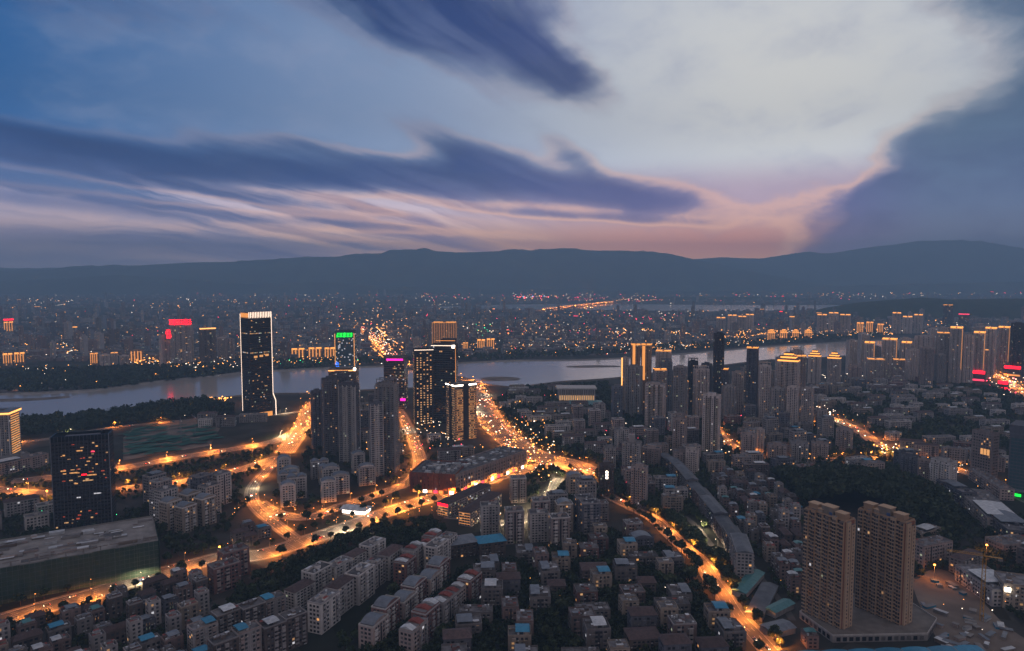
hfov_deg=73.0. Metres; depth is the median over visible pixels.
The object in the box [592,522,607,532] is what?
village block
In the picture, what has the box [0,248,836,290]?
mountains
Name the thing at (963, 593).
site cabin
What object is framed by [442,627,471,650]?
village block
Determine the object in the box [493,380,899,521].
town greenery
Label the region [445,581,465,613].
apartment block
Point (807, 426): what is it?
apartment block
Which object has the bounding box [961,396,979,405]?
campus block
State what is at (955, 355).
residential tower
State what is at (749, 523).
town house
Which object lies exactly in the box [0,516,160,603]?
building
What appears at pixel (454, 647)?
village block
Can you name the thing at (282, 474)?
apartment block
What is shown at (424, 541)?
apartment block
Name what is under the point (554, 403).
apartment block
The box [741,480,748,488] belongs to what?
town house
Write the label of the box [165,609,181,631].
town house
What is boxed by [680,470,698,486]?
apartment block
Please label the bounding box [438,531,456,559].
apartment block
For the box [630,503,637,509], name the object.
tree
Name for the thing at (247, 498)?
tree
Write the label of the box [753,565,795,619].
tin lane
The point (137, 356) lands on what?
residential tower
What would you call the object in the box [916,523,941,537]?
apartment block
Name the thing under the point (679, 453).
residential tower
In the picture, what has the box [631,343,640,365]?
residential tower
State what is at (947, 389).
campus block
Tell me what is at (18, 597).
tree
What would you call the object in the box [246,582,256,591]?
tree
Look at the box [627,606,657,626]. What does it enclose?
village block
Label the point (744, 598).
tree
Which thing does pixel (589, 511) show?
apartment block
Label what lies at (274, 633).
apartment block
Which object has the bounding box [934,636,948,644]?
site cabin
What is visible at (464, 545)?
hall
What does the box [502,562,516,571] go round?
village block
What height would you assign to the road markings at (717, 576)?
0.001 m
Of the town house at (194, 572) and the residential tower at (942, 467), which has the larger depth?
the residential tower at (942, 467)
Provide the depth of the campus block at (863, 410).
1369.46 m
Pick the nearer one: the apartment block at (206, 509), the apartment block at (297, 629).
the apartment block at (297, 629)
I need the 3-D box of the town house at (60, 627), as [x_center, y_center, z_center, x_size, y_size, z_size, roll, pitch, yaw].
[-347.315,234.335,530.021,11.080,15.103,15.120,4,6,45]
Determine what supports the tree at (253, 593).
on the ground at (280, 425)
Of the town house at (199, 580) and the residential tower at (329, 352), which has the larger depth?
the residential tower at (329, 352)
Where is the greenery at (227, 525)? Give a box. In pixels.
[1,473,246,554]
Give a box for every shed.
[731,569,764,596]
[745,582,777,621]
[759,619,796,638]
[765,598,794,617]
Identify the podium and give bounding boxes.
[799,593,936,642]
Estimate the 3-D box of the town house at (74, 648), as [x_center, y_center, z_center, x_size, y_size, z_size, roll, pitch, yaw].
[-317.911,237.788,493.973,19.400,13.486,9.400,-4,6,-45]
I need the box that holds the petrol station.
[339,504,372,516]
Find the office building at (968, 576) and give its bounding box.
[955,564,1001,606]
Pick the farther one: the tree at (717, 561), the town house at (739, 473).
the town house at (739, 473)
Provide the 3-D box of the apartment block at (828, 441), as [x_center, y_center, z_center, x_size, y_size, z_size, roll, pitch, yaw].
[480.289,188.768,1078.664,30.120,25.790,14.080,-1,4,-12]
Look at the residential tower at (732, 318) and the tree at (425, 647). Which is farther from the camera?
the residential tower at (732, 318)
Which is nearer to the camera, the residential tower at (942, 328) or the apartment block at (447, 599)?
the apartment block at (447, 599)
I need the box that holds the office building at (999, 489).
[968,468,1014,500]
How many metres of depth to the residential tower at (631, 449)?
968.31 m
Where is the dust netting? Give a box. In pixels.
[121,423,222,453]
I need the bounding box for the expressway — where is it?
[0,464,547,620]
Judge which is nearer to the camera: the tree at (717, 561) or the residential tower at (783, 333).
the tree at (717, 561)
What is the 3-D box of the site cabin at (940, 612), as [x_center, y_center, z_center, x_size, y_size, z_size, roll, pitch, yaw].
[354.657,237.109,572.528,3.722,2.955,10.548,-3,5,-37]
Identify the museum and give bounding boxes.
[556,385,596,400]
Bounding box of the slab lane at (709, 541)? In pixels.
[685,516,713,546]
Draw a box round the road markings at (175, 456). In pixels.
[13,432,287,481]
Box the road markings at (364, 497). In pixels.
[264,413,424,519]
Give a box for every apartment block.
[0,451,29,458]
[0,452,48,475]
[142,470,165,506]
[149,476,171,489]
[149,489,154,518]
[154,484,178,522]
[159,496,181,530]
[174,501,197,533]
[178,488,200,501]
[187,615,218,650]
[190,471,212,489]
[193,493,216,526]
[197,481,221,512]
[207,556,240,594]
[207,630,238,650]
[210,603,240,633]
[211,469,231,504]
[217,542,249,575]
[231,620,261,650]
[236,597,265,622]
[258,614,287,650]
[259,590,286,616]
[277,454,290,482]
[278,469,297,489]
[278,606,307,650]
[280,479,295,506]
[282,465,299,472]
[283,578,315,609]
[286,472,306,498]
[301,560,332,594]
[307,588,340,634]
[310,457,328,479]
[318,462,336,484]
[320,476,336,502]
[321,463,339,477]
[323,575,354,614]
[329,555,352,579]
[331,471,349,494]
[343,547,366,566]
[345,562,374,605]
[351,450,364,474]
[357,462,375,485]
[358,611,388,650]
[359,402,367,408]
[359,408,368,427]
[359,536,385,558]
[361,427,369,440]
[364,555,386,588]
[368,393,373,407]
[371,594,399,630]
[378,544,402,580]
[393,553,416,585]
[394,589,417,621]
[399,615,427,650]
[400,443,403,453]
[401,540,423,572]
[401,574,426,603]
[411,597,439,641]
[419,568,441,597]
[421,528,441,539]
[421,538,431,567]
[423,537,448,568]
[426,555,449,580]
[427,433,440,442]
[434,589,456,623]
[437,447,460,460]
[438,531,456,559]
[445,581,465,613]
[450,445,473,455]
[457,568,481,602]
[480,500,499,534]
[499,401,510,407]
[504,505,523,543]
[507,389,522,396]
[507,399,517,405]
[509,384,524,386]
[509,386,528,393]
[510,474,526,502]
[515,395,525,402]
[520,410,531,418]
[521,396,541,405]
[525,388,540,394]
[527,414,550,422]
[528,508,548,542]
[531,496,549,512]
[534,411,553,414]
[537,405,554,412]
[544,400,569,410]
[544,423,570,436]
[547,489,567,512]
[548,384,561,392]
[548,512,569,548]
[552,413,570,420]
[552,430,573,439]
[554,497,572,531]
[555,419,571,430]
[557,404,570,413]
[562,433,583,446]
[566,470,581,495]
[571,400,587,405]
[571,404,582,419]
[572,418,584,432]
[574,493,594,530]
[575,428,596,439]
[575,475,596,497]
[579,498,600,535]
[583,407,605,414]
[584,440,606,452]
[588,408,600,425]
[592,422,610,434]
[593,402,604,420]
[597,436,612,443]
[599,499,608,520]
[601,447,621,459]
[605,410,610,420]
[609,426,620,438]
[611,417,623,426]
[614,427,628,446]
[619,441,642,450]
[623,466,630,481]
[627,480,654,499]
[629,425,647,439]
[644,428,658,444]
[650,442,668,452]
[651,415,664,439]
[653,474,676,491]
[661,452,670,467]
[661,493,683,512]
[663,485,687,504]
[664,435,671,448]
[666,456,683,473]
[667,411,681,430]
[674,463,691,485]
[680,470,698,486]
[682,443,700,456]
[685,415,698,428]
[686,481,702,499]
[687,427,698,442]
[692,486,712,509]
[699,494,719,516]
[702,450,723,462]
[706,459,725,473]
[706,503,727,529]
[713,515,733,541]
[720,434,723,449]
[721,524,741,552]
[723,414,740,426]
[729,532,753,577]
[731,454,752,469]
[737,427,747,433]
[740,451,763,461]
[742,403,755,421]
[742,461,768,476]
[743,420,759,426]
[744,416,758,420]
[748,427,764,442]
[762,416,778,438]
[764,412,774,416]
[765,431,782,446]
[766,441,789,455]
[770,455,795,476]
[775,410,789,432]
[781,426,798,437]
[788,428,806,442]
[793,421,812,431]
[795,463,818,467]
[807,432,816,442]
[809,438,831,452]
[813,408,826,425]
[817,415,833,439]
[850,458,871,465]
[862,460,884,469]
[893,448,918,464]
[915,535,952,567]
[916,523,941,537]
[937,479,976,506]
[994,570,1023,610]
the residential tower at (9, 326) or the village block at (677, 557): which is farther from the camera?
the residential tower at (9, 326)
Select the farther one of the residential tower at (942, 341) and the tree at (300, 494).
the residential tower at (942, 341)
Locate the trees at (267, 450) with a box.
[0,444,279,509]
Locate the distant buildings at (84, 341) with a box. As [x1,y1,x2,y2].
[0,289,1023,361]
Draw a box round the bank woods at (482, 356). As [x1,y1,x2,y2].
[273,329,882,368]
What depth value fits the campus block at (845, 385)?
1688.31 m
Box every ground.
[0,293,1023,650]
[123,421,219,459]
[913,569,1023,650]
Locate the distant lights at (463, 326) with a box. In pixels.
[7,292,1020,379]
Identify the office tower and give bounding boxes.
[0,407,21,454]
[50,429,116,529]
[240,312,280,415]
[328,366,359,407]
[335,329,356,366]
[383,355,407,408]
[413,347,433,424]
[431,338,457,422]
[445,381,476,440]
[970,428,999,477]
[1007,420,1023,497]
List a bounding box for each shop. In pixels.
[973,370,986,381]
[998,381,1009,389]
[1003,365,1022,376]
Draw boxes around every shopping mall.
[409,459,466,494]
[433,445,526,492]
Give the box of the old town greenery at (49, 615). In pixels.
[10,578,218,650]
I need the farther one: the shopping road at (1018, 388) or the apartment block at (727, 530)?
the shopping road at (1018, 388)
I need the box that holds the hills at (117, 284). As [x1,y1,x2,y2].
[0,275,867,293]
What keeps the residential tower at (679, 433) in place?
on the ground at (280, 425)
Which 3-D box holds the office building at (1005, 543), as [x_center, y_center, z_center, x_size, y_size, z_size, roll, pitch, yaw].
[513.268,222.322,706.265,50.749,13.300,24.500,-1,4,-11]
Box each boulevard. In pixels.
[0,456,276,495]
[10,430,290,482]
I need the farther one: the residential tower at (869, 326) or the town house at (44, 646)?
the residential tower at (869, 326)
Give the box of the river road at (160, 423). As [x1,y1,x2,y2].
[21,409,310,442]
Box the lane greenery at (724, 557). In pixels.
[614,467,740,587]
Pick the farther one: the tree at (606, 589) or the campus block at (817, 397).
the campus block at (817, 397)
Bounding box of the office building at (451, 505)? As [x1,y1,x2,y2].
[437,483,490,516]
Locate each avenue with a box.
[355,327,397,355]
[476,384,595,474]
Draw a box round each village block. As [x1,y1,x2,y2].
[441,643,466,650]
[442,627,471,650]
[455,613,481,635]
[459,604,492,628]
[473,561,495,579]
[480,553,499,570]
[481,578,502,612]
[496,572,520,597]
[501,596,518,624]
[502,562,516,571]
[508,623,530,650]
[514,644,537,650]
[516,543,532,564]
[516,609,533,639]
[529,584,550,613]
[532,546,548,571]
[538,560,559,585]
[547,579,565,594]
[551,550,570,573]
[561,647,598,650]
[562,538,576,561]
[568,606,595,636]
[573,583,597,602]
[575,602,610,619]
[578,542,598,560]
[579,562,607,582]
[582,616,610,649]
[588,532,608,553]
[590,565,611,594]
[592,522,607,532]
[607,639,629,650]
[613,558,637,583]
[617,537,637,557]
[618,593,638,615]
[619,583,645,603]
[622,518,642,535]
[623,626,659,650]
[627,551,658,570]
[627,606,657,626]
[628,530,653,550]
[636,576,656,590]
[654,596,690,613]
[655,557,673,580]
[657,600,678,630]
[658,633,692,650]
[661,550,684,567]
[666,583,691,603]
[667,613,696,643]
[694,636,729,650]
[703,601,730,633]
[714,617,745,650]
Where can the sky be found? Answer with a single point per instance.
(133, 132)
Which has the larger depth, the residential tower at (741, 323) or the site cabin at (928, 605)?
the residential tower at (741, 323)
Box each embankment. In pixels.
[0,335,997,394]
[108,349,898,410]
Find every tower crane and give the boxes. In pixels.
[172,418,198,440]
[947,549,1002,621]
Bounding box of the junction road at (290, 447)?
[276,402,310,452]
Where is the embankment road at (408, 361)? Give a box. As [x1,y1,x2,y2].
[4,339,798,390]
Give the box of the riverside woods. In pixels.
[20,394,234,435]
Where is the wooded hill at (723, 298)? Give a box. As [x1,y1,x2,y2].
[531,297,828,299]
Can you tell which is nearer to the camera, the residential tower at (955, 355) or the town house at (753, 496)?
the town house at (753, 496)
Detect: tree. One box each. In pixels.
[11,591,26,605]
[38,587,49,598]
[58,600,67,607]
[62,584,71,592]
[108,584,114,592]
[131,579,138,587]
[157,522,167,529]
[157,527,162,537]
[162,551,172,563]
[170,534,181,543]
[174,544,183,556]
[175,560,186,567]
[187,536,193,542]
[187,547,196,554]
[197,533,206,541]
[198,560,205,566]
[243,495,250,501]
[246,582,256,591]
[249,588,259,597]
[250,569,261,581]
[253,540,259,548]
[264,579,275,588]
[267,561,277,571]
[269,586,279,592]
[272,489,279,496]
[274,566,280,573]
[275,544,286,551]
[276,561,282,568]
[283,500,289,506]
[283,532,289,538]
[286,554,296,564]
[295,500,301,507]
[295,523,306,534]
[297,490,304,499]
[297,562,307,575]
[301,510,311,520]
[307,497,315,503]
[307,558,315,565]
[310,521,318,526]
[311,534,319,541]
[321,557,329,561]
[325,553,335,561]
[332,547,341,554]
[333,533,341,538]
[337,634,352,650]
[342,526,348,532]
[350,628,357,637]
[366,605,371,612]
[371,525,379,531]
[379,516,387,522]
[386,581,399,592]
[391,491,399,502]
[392,526,400,535]
[414,484,422,495]
[418,499,425,504]
[420,515,427,520]
[421,643,430,650]
[432,643,440,650]
[433,625,445,638]
[437,522,446,529]
[482,617,489,631]
[538,624,552,638]
[555,597,569,615]
[570,635,584,646]
[583,556,591,561]
[599,488,605,496]
[602,586,611,593]
[603,558,612,566]
[606,597,613,606]
[617,487,625,497]
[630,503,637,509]
[643,569,654,575]
[644,499,652,510]
[645,512,652,522]
[654,570,664,578]
[661,508,671,520]
[663,526,671,540]
[663,572,676,582]
[664,512,673,520]
[668,516,676,523]
[668,535,675,541]
[676,539,686,552]
[682,548,689,557]
[684,564,697,576]
[687,550,696,559]
[688,579,700,587]
[691,554,699,561]
[693,557,703,567]
[695,540,705,551]
[702,574,710,587]
[705,548,713,558]
[705,575,717,586]
[708,584,720,598]
[714,558,723,570]
[716,563,725,570]
[722,569,732,583]
[726,602,733,609]
[730,581,737,587]
[737,594,749,602]
[751,607,763,622]
[753,638,764,650]
[767,624,782,640]
[776,637,784,644]
[938,559,946,569]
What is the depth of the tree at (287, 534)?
731.75 m
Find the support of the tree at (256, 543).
on the ground at (280, 425)
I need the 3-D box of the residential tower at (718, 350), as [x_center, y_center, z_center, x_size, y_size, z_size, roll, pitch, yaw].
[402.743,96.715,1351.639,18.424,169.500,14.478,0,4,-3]
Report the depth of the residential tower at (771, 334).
2927.66 m
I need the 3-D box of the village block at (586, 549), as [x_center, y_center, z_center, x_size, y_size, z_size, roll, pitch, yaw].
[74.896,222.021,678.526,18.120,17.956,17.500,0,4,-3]
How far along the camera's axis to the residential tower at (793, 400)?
1240.77 m
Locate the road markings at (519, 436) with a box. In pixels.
[479,390,594,471]
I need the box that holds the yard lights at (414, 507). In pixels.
[107,363,1021,629]
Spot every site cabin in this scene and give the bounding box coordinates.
[922,603,935,608]
[930,578,938,582]
[933,608,948,616]
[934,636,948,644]
[936,622,943,627]
[938,634,948,638]
[942,638,961,645]
[945,581,958,588]
[952,621,959,627]
[953,634,965,640]
[958,590,966,595]
[960,641,969,644]
[962,625,971,630]
[964,618,976,623]
[966,632,973,637]
[969,607,976,613]
[972,624,980,629]
[974,642,985,650]
[978,633,989,641]
[982,615,991,621]
[984,641,989,647]
[985,630,995,637]
[993,622,1001,629]
[997,621,1004,627]
[1000,627,1013,631]
[1001,631,1007,639]
[1001,646,1014,650]
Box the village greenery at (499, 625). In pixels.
[358,526,742,650]
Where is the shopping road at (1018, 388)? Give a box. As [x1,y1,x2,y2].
[995,373,1023,393]
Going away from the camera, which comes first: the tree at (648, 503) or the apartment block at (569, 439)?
the tree at (648, 503)
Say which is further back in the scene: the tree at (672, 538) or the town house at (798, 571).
the tree at (672, 538)
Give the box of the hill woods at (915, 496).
[770,461,963,575]
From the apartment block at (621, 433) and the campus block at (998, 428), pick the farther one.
the campus block at (998, 428)
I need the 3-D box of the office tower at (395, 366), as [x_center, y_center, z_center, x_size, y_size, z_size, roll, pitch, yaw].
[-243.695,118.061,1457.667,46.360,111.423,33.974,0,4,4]
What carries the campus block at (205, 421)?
on the ground at (280, 425)
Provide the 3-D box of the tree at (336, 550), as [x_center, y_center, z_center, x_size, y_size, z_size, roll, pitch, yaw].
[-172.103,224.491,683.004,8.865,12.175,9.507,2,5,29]
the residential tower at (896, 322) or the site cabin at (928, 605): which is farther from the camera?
the residential tower at (896, 322)
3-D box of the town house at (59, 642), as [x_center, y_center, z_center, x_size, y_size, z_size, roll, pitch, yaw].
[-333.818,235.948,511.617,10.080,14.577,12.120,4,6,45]
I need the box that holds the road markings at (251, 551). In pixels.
[1,464,547,621]
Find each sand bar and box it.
[0,396,69,401]
[481,377,519,380]
[566,365,620,367]
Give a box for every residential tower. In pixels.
[3,319,13,332]
[3,353,12,365]
[14,352,24,364]
[90,352,97,365]
[99,353,110,365]
[111,352,117,364]
[119,354,129,364]
[131,349,143,363]
[159,333,170,364]
[166,319,193,363]
[198,328,216,363]
[217,336,225,359]
[226,338,234,358]
[291,347,304,359]
[308,347,321,358]
[310,388,322,448]
[321,375,338,456]
[324,347,334,357]
[333,370,348,443]
[338,381,360,462]
[369,400,383,476]
[374,377,399,472]
[432,321,456,342]
[463,342,467,348]
[477,339,484,347]
[487,338,494,348]
[598,460,613,495]
[604,444,615,468]
[611,384,622,416]
[621,356,628,409]
[622,430,641,465]
[625,364,642,417]
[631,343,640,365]
[631,462,647,507]
[641,343,651,409]
[642,444,660,467]
[645,381,665,426]
[653,367,666,388]
[655,349,671,366]
[660,358,672,412]
[672,364,687,417]
[672,413,686,450]
[672,447,686,463]
[685,446,699,473]
[688,358,697,408]
[692,365,709,417]
[701,362,712,391]
[702,392,720,451]
[712,332,724,393]
[716,317,725,331]
[720,367,728,390]
[721,384,735,419]
[727,314,736,330]
[731,370,743,416]
[738,316,745,331]
[740,431,755,451]
[741,365,745,403]
[745,346,758,416]
[746,314,753,329]
[755,427,763,452]
[757,362,770,406]
[757,364,770,424]
[767,329,775,339]
[767,441,786,457]
[769,386,784,411]
[771,370,774,386]
[774,355,780,385]
[776,352,800,410]
[780,329,787,339]
[786,384,799,426]
[790,347,803,353]
[790,439,808,463]
[792,329,798,338]
[794,354,806,399]
[800,386,813,422]
[801,500,855,628]
[804,329,812,337]
[807,350,821,383]
[811,440,828,461]
[817,314,826,332]
[826,352,841,383]
[828,312,838,330]
[835,426,852,450]
[840,314,850,331]
[845,339,857,374]
[847,364,861,377]
[854,501,915,625]
[856,322,863,332]
[857,332,869,371]
[863,341,874,377]
[865,357,883,381]
[866,321,873,332]
[875,345,880,357]
[877,323,883,334]
[881,337,897,378]
[891,312,901,333]
[892,358,904,376]
[899,337,910,357]
[900,452,917,473]
[901,340,911,357]
[902,316,912,333]
[905,347,918,380]
[913,314,922,333]
[914,334,934,375]
[917,456,929,479]
[919,346,933,385]
[927,327,937,349]
[930,456,957,483]
[933,353,946,382]
[936,331,949,380]
[938,326,947,331]
[942,304,952,331]
[948,326,963,382]
[958,314,969,331]
[961,333,974,382]
[973,330,985,370]
[975,324,986,330]
[984,349,988,378]
[985,326,997,376]
[996,325,1010,372]
[1009,322,1023,374]
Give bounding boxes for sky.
[0,0,1023,267]
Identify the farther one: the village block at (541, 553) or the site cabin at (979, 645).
the village block at (541, 553)
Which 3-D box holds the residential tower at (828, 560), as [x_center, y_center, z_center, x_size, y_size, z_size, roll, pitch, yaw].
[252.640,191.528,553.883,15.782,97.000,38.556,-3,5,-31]
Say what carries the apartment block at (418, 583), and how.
on the ground at (280, 425)
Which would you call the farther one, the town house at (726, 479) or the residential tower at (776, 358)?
the residential tower at (776, 358)
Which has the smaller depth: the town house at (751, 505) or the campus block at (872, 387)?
the town house at (751, 505)
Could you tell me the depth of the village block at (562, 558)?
648.28 m
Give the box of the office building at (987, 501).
[962,488,1016,530]
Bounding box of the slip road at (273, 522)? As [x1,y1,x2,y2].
[247,458,299,540]
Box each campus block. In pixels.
[0,511,1,529]
[2,494,39,516]
[24,510,49,530]
[35,500,52,514]
[197,411,217,422]
[198,417,212,426]
[215,415,236,426]
[239,412,267,422]
[807,384,820,387]
[812,387,825,394]
[814,394,826,401]
[818,399,836,407]
[819,384,827,393]
[824,397,845,402]
[830,384,842,393]
[834,382,850,387]
[838,387,861,393]
[847,402,866,411]
[848,377,861,385]
[853,407,872,413]
[854,379,869,387]
[854,391,871,399]
[864,399,881,406]
[866,383,886,390]
[867,416,888,426]
[868,384,883,393]
[868,394,885,399]
[873,378,887,383]
[876,386,892,393]
[878,413,903,415]
[884,407,903,413]
[884,419,911,430]
[884,430,901,440]
[886,384,902,389]
[886,415,915,422]
[888,381,902,385]
[889,376,903,381]
[889,394,914,402]
[890,403,903,406]
[891,396,916,403]
[892,389,908,393]
[894,380,909,386]
[895,405,919,414]
[899,438,924,448]
[905,383,917,388]
[909,401,922,406]
[913,410,933,421]
[913,442,938,456]
[915,388,926,394]
[920,385,932,387]
[922,392,943,401]
[922,434,955,445]
[923,390,947,394]
[933,388,949,391]
[935,403,949,409]
[937,383,952,387]
[939,406,957,412]
[941,445,965,463]
[944,407,972,415]
[947,393,965,400]
[948,548,981,572]
[952,402,966,407]
[953,440,971,446]
[954,387,970,391]
[959,435,971,440]
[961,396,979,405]
[964,389,981,396]
[964,415,985,422]
[965,447,1005,459]
[967,448,970,463]
[979,418,1009,426]
[980,425,1003,431]
[982,402,1001,412]
[984,392,997,396]
[986,397,1000,401]
[990,408,1005,415]
[998,455,1005,471]
[1000,431,1009,440]
[1002,455,1008,467]
[1011,402,1023,410]
[1015,408,1023,414]
[1016,542,1023,565]
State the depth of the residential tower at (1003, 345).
1968.93 m
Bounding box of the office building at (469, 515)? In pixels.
[458,491,501,526]
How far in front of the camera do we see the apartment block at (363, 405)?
1429.06 m
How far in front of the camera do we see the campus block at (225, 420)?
1278.66 m
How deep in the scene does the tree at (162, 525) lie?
748.25 m
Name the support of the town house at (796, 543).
on the ground at (280, 425)
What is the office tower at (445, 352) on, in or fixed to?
on the ground at (280, 425)
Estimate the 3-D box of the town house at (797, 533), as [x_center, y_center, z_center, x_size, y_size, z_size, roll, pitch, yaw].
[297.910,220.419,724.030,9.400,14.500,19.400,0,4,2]
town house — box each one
[0,619,10,647]
[0,638,8,650]
[6,644,27,650]
[10,628,42,649]
[16,617,36,634]
[24,610,45,628]
[30,642,52,650]
[45,620,71,641]
[49,633,71,650]
[59,602,80,625]
[63,646,81,650]
[74,612,93,634]
[75,647,91,650]
[81,601,100,613]
[85,604,104,624]
[88,628,105,650]
[93,620,112,629]
[100,639,117,650]
[103,620,126,642]
[106,590,122,618]
[114,584,126,597]
[123,642,141,650]
[126,597,142,618]
[126,614,142,644]
[135,632,160,650]
[137,587,156,608]
[140,614,155,634]
[142,574,167,592]
[145,596,161,624]
[146,647,158,650]
[160,577,179,594]
[160,593,178,615]
[160,629,183,650]
[160,644,175,650]
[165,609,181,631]
[170,567,187,582]
[173,581,192,601]
[177,598,198,629]
[185,615,202,636]
[188,568,202,583]
[191,644,207,650]
[192,575,207,596]
[194,586,209,615]
[230,527,249,543]
[240,519,254,531]
[242,531,256,546]
[254,523,271,538]
[710,472,719,485]
[716,476,724,490]
[717,485,726,502]
[720,474,728,485]
[720,495,729,507]
[725,468,734,482]
[727,490,732,498]
[728,501,738,517]
[729,486,737,491]
[730,475,739,485]
[732,479,742,488]
[734,488,744,500]
[735,470,744,476]
[735,515,744,529]
[739,476,747,480]
[739,495,748,510]
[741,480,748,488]
[744,489,753,496]
[744,518,754,537]
[745,511,756,525]
[746,468,757,480]
[747,482,757,490]
[747,498,756,511]
[748,493,757,499]
[749,528,759,542]
[752,480,761,486]
[753,491,762,499]
[754,472,763,479]
[754,510,765,525]
[756,500,767,515]
[758,486,768,499]
[758,522,769,542]
[760,479,767,486]
[762,532,773,540]
[762,541,775,561]
[763,492,770,501]
[766,477,775,490]
[766,493,776,507]
[766,534,778,551]
[769,508,777,520]
[770,552,783,570]
[773,519,784,535]
[774,481,783,498]
[774,503,784,509]
[775,556,789,579]
[777,487,789,501]
[778,507,789,529]
[778,526,792,543]
[779,539,790,551]
[781,549,794,559]
[782,497,792,510]
[785,570,800,593]
[787,492,797,501]
[788,558,800,569]
[789,517,800,530]
[789,547,802,565]
[790,502,800,519]
[790,527,802,541]
[791,540,802,551]
[791,568,801,584]
[801,627,818,648]
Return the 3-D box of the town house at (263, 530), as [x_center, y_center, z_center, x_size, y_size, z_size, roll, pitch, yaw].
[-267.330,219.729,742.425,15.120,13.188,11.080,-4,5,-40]
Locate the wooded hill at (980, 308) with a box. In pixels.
[799,297,1023,319]
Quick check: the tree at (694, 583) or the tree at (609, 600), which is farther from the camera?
the tree at (694, 583)
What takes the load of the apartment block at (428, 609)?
on the ground at (280, 425)
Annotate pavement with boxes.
[0,456,276,496]
[0,462,574,614]
[11,426,307,483]
[21,409,309,443]
[244,457,302,541]
[250,409,426,520]
[274,401,310,452]
[444,478,564,524]
[476,384,596,470]
[566,464,782,650]
[720,426,844,462]
[799,406,892,453]
[995,373,1022,394]
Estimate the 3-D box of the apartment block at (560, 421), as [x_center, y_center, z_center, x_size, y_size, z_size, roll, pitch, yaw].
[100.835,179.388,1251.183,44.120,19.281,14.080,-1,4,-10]
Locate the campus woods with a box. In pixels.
[828,380,1023,454]
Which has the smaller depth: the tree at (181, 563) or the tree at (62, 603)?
the tree at (62, 603)
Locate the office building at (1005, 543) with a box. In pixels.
[985,534,1023,551]
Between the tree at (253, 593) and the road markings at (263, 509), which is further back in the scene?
the road markings at (263, 509)
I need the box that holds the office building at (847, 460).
[845,455,870,464]
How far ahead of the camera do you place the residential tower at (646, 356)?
1428.30 m
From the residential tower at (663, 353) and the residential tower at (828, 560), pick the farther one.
the residential tower at (663, 353)
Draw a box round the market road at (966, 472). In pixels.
[957,468,1023,500]
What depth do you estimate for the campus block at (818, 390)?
1572.97 m
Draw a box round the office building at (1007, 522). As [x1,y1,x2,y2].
[981,509,1023,534]
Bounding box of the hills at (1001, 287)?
[778,282,1023,292]
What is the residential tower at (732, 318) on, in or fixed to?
on the ground at (280, 425)
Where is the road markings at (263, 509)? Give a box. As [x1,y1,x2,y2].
[247,457,294,540]
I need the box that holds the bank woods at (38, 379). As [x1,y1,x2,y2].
[0,361,240,391]
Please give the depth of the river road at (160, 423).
1296.18 m
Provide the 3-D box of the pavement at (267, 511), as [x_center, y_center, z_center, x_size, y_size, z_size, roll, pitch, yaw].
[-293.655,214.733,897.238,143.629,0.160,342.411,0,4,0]
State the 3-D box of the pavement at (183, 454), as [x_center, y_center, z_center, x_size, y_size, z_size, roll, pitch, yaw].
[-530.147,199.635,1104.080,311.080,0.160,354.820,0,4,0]
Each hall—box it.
[451,533,477,558]
[474,533,506,556]
[569,400,601,404]
[801,645,984,650]
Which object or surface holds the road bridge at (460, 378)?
on the ground at (280, 425)
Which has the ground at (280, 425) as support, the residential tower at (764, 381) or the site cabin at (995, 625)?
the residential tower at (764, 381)
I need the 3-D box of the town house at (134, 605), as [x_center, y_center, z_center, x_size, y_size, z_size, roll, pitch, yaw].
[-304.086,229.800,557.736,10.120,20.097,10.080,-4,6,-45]
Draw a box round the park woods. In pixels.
[225,513,445,603]
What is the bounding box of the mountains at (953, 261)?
[0,240,1023,286]
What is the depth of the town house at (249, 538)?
715.58 m
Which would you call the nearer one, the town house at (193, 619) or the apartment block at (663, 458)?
the town house at (193, 619)
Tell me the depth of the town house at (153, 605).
554.47 m
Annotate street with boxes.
[261,409,424,519]
[445,478,561,523]
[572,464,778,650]
[720,430,876,461]
[799,407,892,454]
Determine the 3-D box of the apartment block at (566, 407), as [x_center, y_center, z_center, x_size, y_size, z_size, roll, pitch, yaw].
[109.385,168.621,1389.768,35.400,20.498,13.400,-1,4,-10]
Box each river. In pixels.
[0,340,899,416]
[409,304,838,310]
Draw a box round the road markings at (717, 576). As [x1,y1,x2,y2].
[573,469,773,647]
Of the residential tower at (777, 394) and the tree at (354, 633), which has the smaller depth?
the tree at (354, 633)
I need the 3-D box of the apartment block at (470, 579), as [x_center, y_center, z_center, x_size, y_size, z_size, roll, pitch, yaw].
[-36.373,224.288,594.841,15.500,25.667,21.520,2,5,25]
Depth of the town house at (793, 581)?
609.46 m
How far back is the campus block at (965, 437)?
1142.32 m
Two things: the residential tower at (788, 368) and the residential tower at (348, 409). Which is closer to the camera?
the residential tower at (348, 409)
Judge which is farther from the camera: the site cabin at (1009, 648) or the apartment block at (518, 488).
the apartment block at (518, 488)
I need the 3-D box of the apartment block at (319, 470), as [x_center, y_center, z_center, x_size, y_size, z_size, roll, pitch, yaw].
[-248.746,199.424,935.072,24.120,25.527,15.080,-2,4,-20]
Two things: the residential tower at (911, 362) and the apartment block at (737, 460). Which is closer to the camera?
the apartment block at (737, 460)
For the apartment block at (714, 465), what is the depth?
973.27 m
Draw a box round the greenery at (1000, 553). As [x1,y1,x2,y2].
[934,503,1023,619]
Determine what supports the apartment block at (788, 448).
on the ground at (280, 425)
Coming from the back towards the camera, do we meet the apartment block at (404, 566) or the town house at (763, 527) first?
the town house at (763, 527)
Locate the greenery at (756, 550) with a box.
[685,469,807,599]
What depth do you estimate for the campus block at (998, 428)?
1215.93 m
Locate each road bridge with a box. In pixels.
[408,361,476,381]
[542,302,612,309]
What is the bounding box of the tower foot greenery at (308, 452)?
[301,417,462,482]

